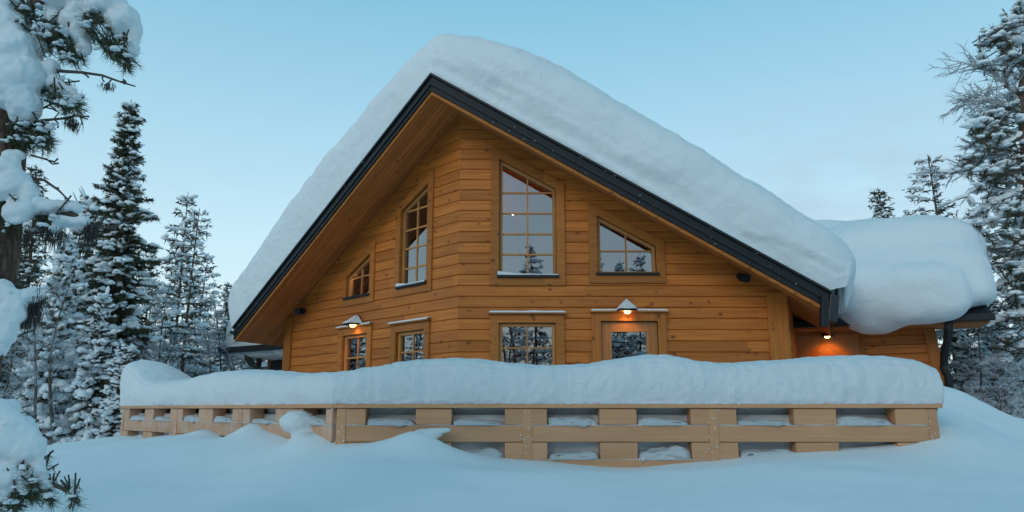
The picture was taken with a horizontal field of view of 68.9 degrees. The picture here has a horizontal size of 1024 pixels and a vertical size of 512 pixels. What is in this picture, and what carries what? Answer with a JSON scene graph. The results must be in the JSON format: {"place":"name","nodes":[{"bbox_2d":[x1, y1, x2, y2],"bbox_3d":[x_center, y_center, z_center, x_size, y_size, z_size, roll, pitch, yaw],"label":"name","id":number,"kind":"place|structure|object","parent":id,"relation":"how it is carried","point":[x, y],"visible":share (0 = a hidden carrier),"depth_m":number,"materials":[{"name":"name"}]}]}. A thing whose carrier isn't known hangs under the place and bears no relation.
{"place":"outdoors","nodes":[
{"label":"outdoors","id":0,"kind":"place"},
{"bbox_2d":[2,386,1023,511],"bbox_3d":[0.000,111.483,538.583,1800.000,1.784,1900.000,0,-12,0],"label":"ground","id":1,"kind":"structure","parent":0,"point":[971,459],"depth_m":5.33,"materials":[{"name":"white snow"}]},
{"bbox_2d":[0,242,30,398],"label":"spruce tree","id":2,"kind":"object","parent":1,"relation":"on","point":[22,268],"visible":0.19,"depth_m":16.02,"materials":[{"name":"green plant"}]},
{"bbox_2d":[3,164,55,395],"bbox_3d":[-14.427,1.748,22.194,2.397,9.300,2.208,-2,-12,8],"label":"spruce tree","id":3,"kind":"object","parent":1,"relation":"on","point":[34,272],"visible":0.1,"depth_m":22.46,"materials":[{"name":"green plant"}]},
{"bbox_2d":[0,335,65,431],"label":"birch tree","id":4,"kind":"object","parent":1,"relation":"on","point":[12,383],"visible":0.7,"depth_m":11.50,"materials":[{"name":"white plant"}]},
{"bbox_2d":[0,286,89,444],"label":"birch tree","id":5,"kind":"object","parent":1,"relation":"on","point":[35,366],"visible":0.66,"depth_m":13.41,"materials":[{"name":"plant"}]},
{"bbox_2d":[10,233,88,444],"bbox_3d":[-9.171,2.287,14.777,1.856,5.712,1.862,-1,-12,7],"label":"spruce tree","id":6,"kind":"object","parent":1,"relation":"on","point":[67,255],"visible":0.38,"depth_m":14.82,"materials":[{"name":"green plant"}]},
{"bbox_2d":[10,186,102,405],"bbox_3d":[-10.475,2.040,17.391,2.680,7.711,2.672,-4,-12,20],"label":"spruce tree","id":7,"kind":"object","parent":1,"relation":"on","point":[87,201],"visible":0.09,"depth_m":17.66,"materials":[{"name":"green plant"}]},
{"bbox_2d":[11,260,128,443],"bbox_3d":[-8.666,2.261,14.188,2.832,4.465,2.977,0,-12,0],"label":"birch tree","id":8,"kind":"object","parent":1,"relation":"on","point":[51,405],"visible":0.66,"depth_m":14.20,"materials":[{"name":"white plant"}]},
{"bbox_2d":[0,0,144,511],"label":"pine tree","id":9,"kind":"object","parent":1,"relation":"on","point":[31,81],"visible":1,"depth_m":3.31,"materials":[{"name":"green plant"}]},
{"bbox_2d":[46,286,121,444],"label":"spruce tree","id":10,"kind":"object","parent":1,"relation":"on","point":[91,389],"visible":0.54,"depth_m":13.91,"materials":[{"name":"green plant"}]},
{"bbox_2d":[94,193,114,287],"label":"spruce tree","id":11,"kind":"object","parent":1,"relation":"on","point":[106,228],"visible":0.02,"depth_m":19.58,"materials":[{"name":"green plant"}]},
{"bbox_2d":[84,339,135,438],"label":"spruce tree","id":12,"kind":"object","parent":1,"relation":"on","point":[109,427],"visible":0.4,"depth_m":13.25,"materials":[{"name":"green plant"}]},
{"bbox_2d":[60,99,163,419],"bbox_3d":[-8.736,0.894,16.759,2.559,9.182,2.548,5,-13,-22],"label":"spruce tree","id":13,"kind":"object","parent":1,"relation":"on","point":[117,262],"visible":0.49,"depth_m":16.66,"materials":[{"name":"green plant"}]},
{"bbox_2d":[111,338,190,386],"bbox_3d":[-7.349,3.172,15.209,3.701,3.033,2.654,-2,-12,10],"label":"shrub","id":14,"kind":"object","parent":1,"relation":"on","point":[164,343],"visible":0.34,"depth_m":15.46,"materials":[{"name":"white plant"}]},
{"bbox_2d":[132,244,172,359],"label":"spruce tree","id":15,"kind":"object","parent":1,"relation":"on","point":[147,293],"visible":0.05,"depth_m":24.19,"materials":[{"name":"green plant"}]},
{"bbox_2d":[131,279,211,365],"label":"tree","id":16,"kind":"object","parent":1,"relation":"on","point":[162,314],"visible":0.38,"depth_m":17.92,"materials":[{"name":"white plant"}]},
{"bbox_2d":[149,208,223,377],"bbox_3d":[-8.541,2.254,19.298,2.545,7.371,2.705,-4,-12,21],"label":"spruce tree","id":17,"kind":"object","parent":1,"relation":"on","point":[190,293],"visible":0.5,"depth_m":19.61,"materials":[{"name":"green plant"}]},
{"bbox_2d":[170,327,261,375],"bbox_3d":[-6.756,3.267,16.558,3.023,3.454,4.215,11,-16,-42],"label":"shrub","id":18,"kind":"object","parent":1,"relation":"on","point":[205,340],"visible":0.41,"depth_m":16.73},
{"bbox_2d":[214,282,237,371],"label":"spruce tree","id":19,"kind":"object","parent":1,"relation":"on","point":[224,308],"visible":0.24,"depth_m":25.97,"materials":[{"name":"green plant"}]},
{"bbox_2d":[184,290,268,372],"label":"birch tree","id":20,"kind":"object","parent":1,"relation":"on","point":[218,339],"visible":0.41,"depth_m":18.74,"materials":[{"name":"white plant"}]},
{"bbox_2d":[218,344,282,369],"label":"back wing","id":21,"kind":"structure","parent":1,"relation":"on","point":[274,364],"depth_m":18.18,"materials":[{"name":"black wood"}]},
{"bbox_2d":[226,320,282,360],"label":"roof snow","id":22,"kind":"structure","parent":21,"relation":"on","point":[271,355],"depth_m":18.18,"materials":[{"name":"white snow"}]},
{"bbox_2d":[270,359,281,369],"bbox_3d":[-5.845,3.591,18.634,0.750,2.321,0.020,-8,-14,35],"label":"doorway","id":23,"kind":"structure","parent":21,"relation":"in","point":[275,364],"depth_m":18.88,"materials":[{"name":"black"}]},
{"bbox_2d":[234,357,266,370],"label":"spruce tree","id":24,"kind":"object","parent":1,"relation":"on","point":[245,363],"visible":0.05,"depth_m":26.50,"materials":[{"name":"green plant"}]},
{"bbox_2d":[279,411,315,442],"bbox_3d":[-1.788,1.530,6.431,0.464,0.385,0.352,0,-12,0],"label":"snow mushroom","id":25,"kind":"object","parent":1,"relation":"on","point":[296,425],"visible":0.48,"depth_m":6.38,"materials":[{"name":"white snow"}]},
{"bbox_2d":[416,428,450,438],"bbox_3d":[-0.715,1.461,6.008,0.446,0.153,0.186,0,-12,0],"label":"snow drift","id":26,"kind":"object","parent":1,"relation":"on","point":[435,433],"visible":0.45,"depth_m":6.00,"materials":[{"name":"white snow"}]},
{"bbox_2d":[19,194,1000,392],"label":"forest","id":27,"kind":"object","parent":1,"relation":"on","point":[189,200],"visible":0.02,"depth_m":22.09,"materials":[{"name":"green plant"}]},
{"bbox_2d":[139,413,886,458],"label":"terrace snow","id":28,"kind":"structure","parent":1,"relation":"on","point":[553,447],"depth_m":6.26,"materials":[{"name":"white snow"}]},
{"bbox_2d":[120,404,942,467],"bbox_3d":[-0.492,2.084,7.514,9.739,1.148,3.264,-2,-12,8],"label":"terrace fence","id":29,"kind":"object","parent":1,"relation":"on","point":[712,432],"visible":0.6,"depth_m":6.14,"materials":[{"name":"brown wood"}]},
{"bbox_2d":[130,415,144,420],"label":"snow pad","id":30,"kind":"object","parent":29,"relation":"attached to","point":[137,417],"visible":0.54,"depth_m":9.30,"materials":[{"name":"white snow"}]},
{"bbox_2d":[155,416,170,420],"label":"snow pad","id":31,"kind":"object","parent":29,"relation":"attached to","point":[160,418],"visible":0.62,"depth_m":8.74,"materials":[{"name":"white snow"}]},
{"bbox_2d":[184,415,198,422],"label":"snow pad","id":32,"kind":"object","parent":29,"relation":"attached to","point":[191,418],"visible":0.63,"depth_m":8.16,"materials":[{"name":"white snow"}]},
{"bbox_2d":[214,416,231,422],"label":"snow pad","id":33,"kind":"object","parent":29,"relation":"attached to","point":[222,419],"visible":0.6,"depth_m":7.63,"materials":[{"name":"white snow"}]},
{"bbox_2d":[252,418,274,423],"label":"snow pad","id":34,"kind":"object","parent":29,"relation":"attached to","point":[263,420],"visible":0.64,"depth_m":7.01,"materials":[{"name":"white snow"}]},
{"bbox_2d":[310,416,325,425],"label":"snow pad","id":35,"kind":"object","parent":29,"relation":"attached to","point":[316,420],"visible":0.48,"depth_m":6.35,"materials":[{"name":"white snow"}]},
{"bbox_2d":[367,418,415,426],"bbox_3d":[-1.001,1.389,6.216,0.407,0.082,0.185,0,-12,0],"label":"snow pad","id":36,"kind":"object","parent":29,"relation":"attached to","point":[398,422],"visible":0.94,"depth_m":6.15,"materials":[{"name":"white snow"}]},
{"bbox_2d":[452,419,503,425],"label":"snow pad","id":37,"kind":"object","parent":29,"relation":"attached to","point":[470,422],"visible":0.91,"depth_m":6.14,"materials":[{"name":"white snow"}]},
{"bbox_2d":[464,447,503,457],"bbox_3d":[-0.280,1.640,6.166,0.431,0.122,0.179,0,-12,0],"label":"snow pad","id":38,"kind":"object","parent":29,"relation":"attached to","point":[492,452],"visible":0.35,"depth_m":6.11,"materials":[{"name":"white snow"}]},
{"bbox_2d":[120,354,943,414],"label":"rail snow","id":39,"kind":"structure","parent":29,"relation":"on","point":[671,379],"depth_m":6.18,"materials":[{"name":"white snow"}]},
{"bbox_2d":[547,416,597,426],"bbox_3d":[0.505,1.386,6.217,0.425,0.099,0.185,0,-12,0],"label":"snow pad","id":40,"kind":"object","parent":29,"relation":"attached to","point":[571,421],"visible":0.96,"depth_m":6.15,"materials":[{"name":"white snow"}]},
{"bbox_2d":[547,451,598,460],"bbox_3d":[0.505,1.650,6.166,0.425,0.079,0.176,0,-12,0],"label":"snow pad","id":41,"kind":"object","parent":29,"relation":"attached to","point":[576,455],"visible":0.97,"depth_m":6.09,"materials":[{"name":"white snow"}]},
{"bbox_2d":[637,417,688,425],"bbox_3d":[1.251,1.385,6.220,0.437,0.082,0.185,0,-12,0],"label":"snow pad","id":42,"kind":"object","parent":29,"relation":"attached to","point":[655,421],"visible":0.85,"depth_m":6.14,"materials":[{"name":"white snow"}]},
{"bbox_2d":[638,445,690,462],"bbox_3d":[1.251,1.633,6.167,0.437,0.146,0.179,0,-12,0],"label":"snow pad","id":43,"kind":"object","parent":29,"relation":"attached to","point":[674,452],"visible":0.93,"depth_m":6.09,"materials":[{"name":"white snow"}]},
{"bbox_2d":[737,419,791,426],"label":"snow pad","id":44,"kind":"object","parent":29,"relation":"attached to","point":[762,422],"visible":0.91,"depth_m":6.14,"materials":[{"name":"white snow"}]},
{"bbox_2d":[739,448,791,456],"bbox_3d":[2.090,1.643,6.167,0.467,0.103,0.176,0,-12,0],"label":"snow pad","id":45,"kind":"object","parent":29,"relation":"attached to","point":[753,452],"visible":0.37,"depth_m":6.11,"materials":[{"name":"white snow"}]},
{"bbox_2d":[836,416,892,425],"bbox_3d":[2.920,1.381,6.221,0.479,0.098,0.185,0,-12,0],"label":"snow pad","id":46,"kind":"object","parent":29,"relation":"attached to","point":[855,421],"visible":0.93,"depth_m":6.14,"materials":[{"name":"white snow"}]},
{"bbox_2d":[230,73,839,372],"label":"log house","id":47,"kind":"structure","parent":1,"relation":"on","point":[451,221],"depth_m":11.17,"materials":[{"name":"brown wood"}]},
{"bbox_2d":[335,322,373,371],"bbox_3d":[-2.665,1.968,12.617,0.185,1.629,1.068,11,-16,-43],"label":"window","id":48,"kind":"structure","parent":47,"relation":"in","point":[358,348],"depth_m":12.77,"materials":[{"name":"brown wood"}]},
{"bbox_2d":[341,240,376,306],"bbox_3d":[-2.642,0.322,12.939,0.175,1.051,0.992,11,-16,-43],"label":"window","id":49,"kind":"structure","parent":47,"relation":"in","point":[361,283],"depth_m":12.91,"materials":[{"name":"brown wood"}]},
{"bbox_2d":[387,317,431,363],"bbox_3d":[-1.573,1.766,11.504,0.185,1.575,1.041,11,-16,-43],"label":"window","id":50,"kind":"structure","parent":47,"relation":"in","point":[413,345],"depth_m":11.64,"materials":[{"name":"brown wood"}]},
{"bbox_2d":[393,169,434,296],"bbox_3d":[-1.549,-0.346,11.921,0.175,1.934,0.976,11,-16,-43],"label":"window","id":51,"kind":"structure","parent":47,"relation":"in","point":[418,218],"depth_m":11.94,"materials":[{"name":"brown wood"}]},
{"bbox_2d":[488,310,565,364],"bbox_3d":[0.221,1.588,10.720,1.122,1.610,0.210,0,-12,0],"label":"window","id":52,"kind":"structure","parent":47,"relation":"in","point":[508,318],"depth_m":10.80,"materials":[{"name":"brown wood"}]},
{"bbox_2d":[490,146,565,285],"bbox_3d":[0.234,-0.617,11.166,1.105,2.158,0.175,0,-12,0],"label":"window","id":53,"kind":"structure","parent":47,"relation":"in","point":[498,277],"depth_m":11.12,"materials":[{"name":"brown wood"}]},
{"bbox_2d":[228,34,855,331],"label":"roof snow","id":54,"kind":"structure","parent":47,"relation":"on","point":[562,105],"depth_m":10.55,"materials":[{"name":"white snow"}]},
{"bbox_2d":[588,202,665,282],"bbox_3d":[1.695,-0.203,11.081,1.120,1.236,0.175,0,-12,0],"label":"window","id":55,"kind":"structure","parent":47,"relation":"in","point":[658,274],"depth_m":11.04,"materials":[{"name":"brown wood"}]},
{"bbox_2d":[590,309,668,362],"bbox_3d":[1.699,1.984,10.641,1.128,2.462,0.215,0,-12,0],"label":"door","id":56,"kind":"structure","parent":47,"relation":"in","point":[602,336],"depth_m":10.81,"materials":[{"name":"brown wood"}]},
{"bbox_2d":[793,305,995,387],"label":"entrance wing","id":57,"kind":"structure","parent":1,"relation":"on","point":[919,343],"depth_m":13.26,"materials":[{"name":"brown wood"}]},
{"bbox_2d":[796,331,865,357],"bbox_3d":[5.806,2.573,13.530,1.243,2.456,0.038,-5,-13,23],"label":"door","id":58,"kind":"structure","parent":57,"relation":"in","point":[848,343],"depth_m":13.69,"materials":[{"name":"brown wood"}]},
{"bbox_2d":[814,215,996,334],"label":"roof snow","id":59,"kind":"structure","parent":57,"relation":"on","point":[920,269],"depth_m":12.62,"materials":[{"name":"white snow"}]},
{"bbox_2d":[868,187,949,362],"bbox_3d":[9.981,1.797,19.066,1.948,7.457,2.114,5,-13,-24],"label":"spruce tree","id":60,"kind":"object","parent":1,"relation":"on","point":[878,211],"visible":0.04,"depth_m":19.73,"materials":[{"name":"green plant"}]},
{"bbox_2d":[901,154,1019,401],"bbox_3d":[9.944,1.295,16.917,3.204,7.795,3.406,-7,-14,32],"label":"spruce tree","id":61,"kind":"object","parent":1,"relation":"on","point":[939,210],"visible":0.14,"depth_m":17.66,"materials":[{"name":"green plant"}]},
{"bbox_2d":[905,0,1023,372],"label":"pine tree","id":62,"kind":"object","parent":1,"relation":"on","point":[1000,140],"visible":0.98,"depth_m":14.15,"materials":[{"name":"green plant"}]},
{"bbox_2d":[950,329,997,398],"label":"spruce tree","id":63,"kind":"object","parent":1,"relation":"on","point":[974,357],"visible":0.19,"depth_m":16.25,"materials":[{"name":"green plant"}]},
{"bbox_2d":[949,306,1023,403],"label":"birch tree","id":64,"kind":"object","parent":1,"relation":"on","point":[980,360],"visible":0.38,"depth_m":14.80,"materials":[{"name":"white plant"}]},
{"bbox_2d":[949,252,1023,407],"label":"birch tree","id":65,"kind":"object","parent":1,"relation":"on","point":[974,376],"visible":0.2,"depth_m":15.49,"materials":[{"name":"white plant"}]},
{"bbox_2d":[972,275,1014,391],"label":"spruce tree","id":66,"kind":"object","parent":1,"relation":"on","point":[982,334],"visible":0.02,"depth_m":18.47,"materials":[{"name":"green plant"}]},
{"bbox_2d":[966,354,1023,417],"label":"shrub","id":67,"kind":"object","parent":1,"relation":"on","point":[999,401],"visible":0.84,"depth_m":11.20,"materials":[{"name":"white plant"}]},
{"bbox_2d":[984,322,1023,417],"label":"spruce tree","id":68,"kind":"object","parent":1,"relation":"on","point":[994,399],"visible":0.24,"depth_m":15.69,"materials":[{"name":"green plant"}]},
{"bbox_2d":[987,217,1023,406],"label":"spruce tree","id":69,"kind":"object","parent":1,"relation":"on","point":[1018,361],"visible":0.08,"depth_m":17.39,"materials":[{"name":"green plant"}]},
{"bbox_2d":[992,362,1023,417],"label":"shrub","id":70,"kind":"object","parent":1,"relation":"on","point":[1018,371],"visible":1,"depth_m":10.47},
{"bbox_2d":[18,0,1023,372],"label":"sky","id":71,"kind":"structure","parent":0,"point":[818,104],"materials":[{"name":"blue"}]}
]}

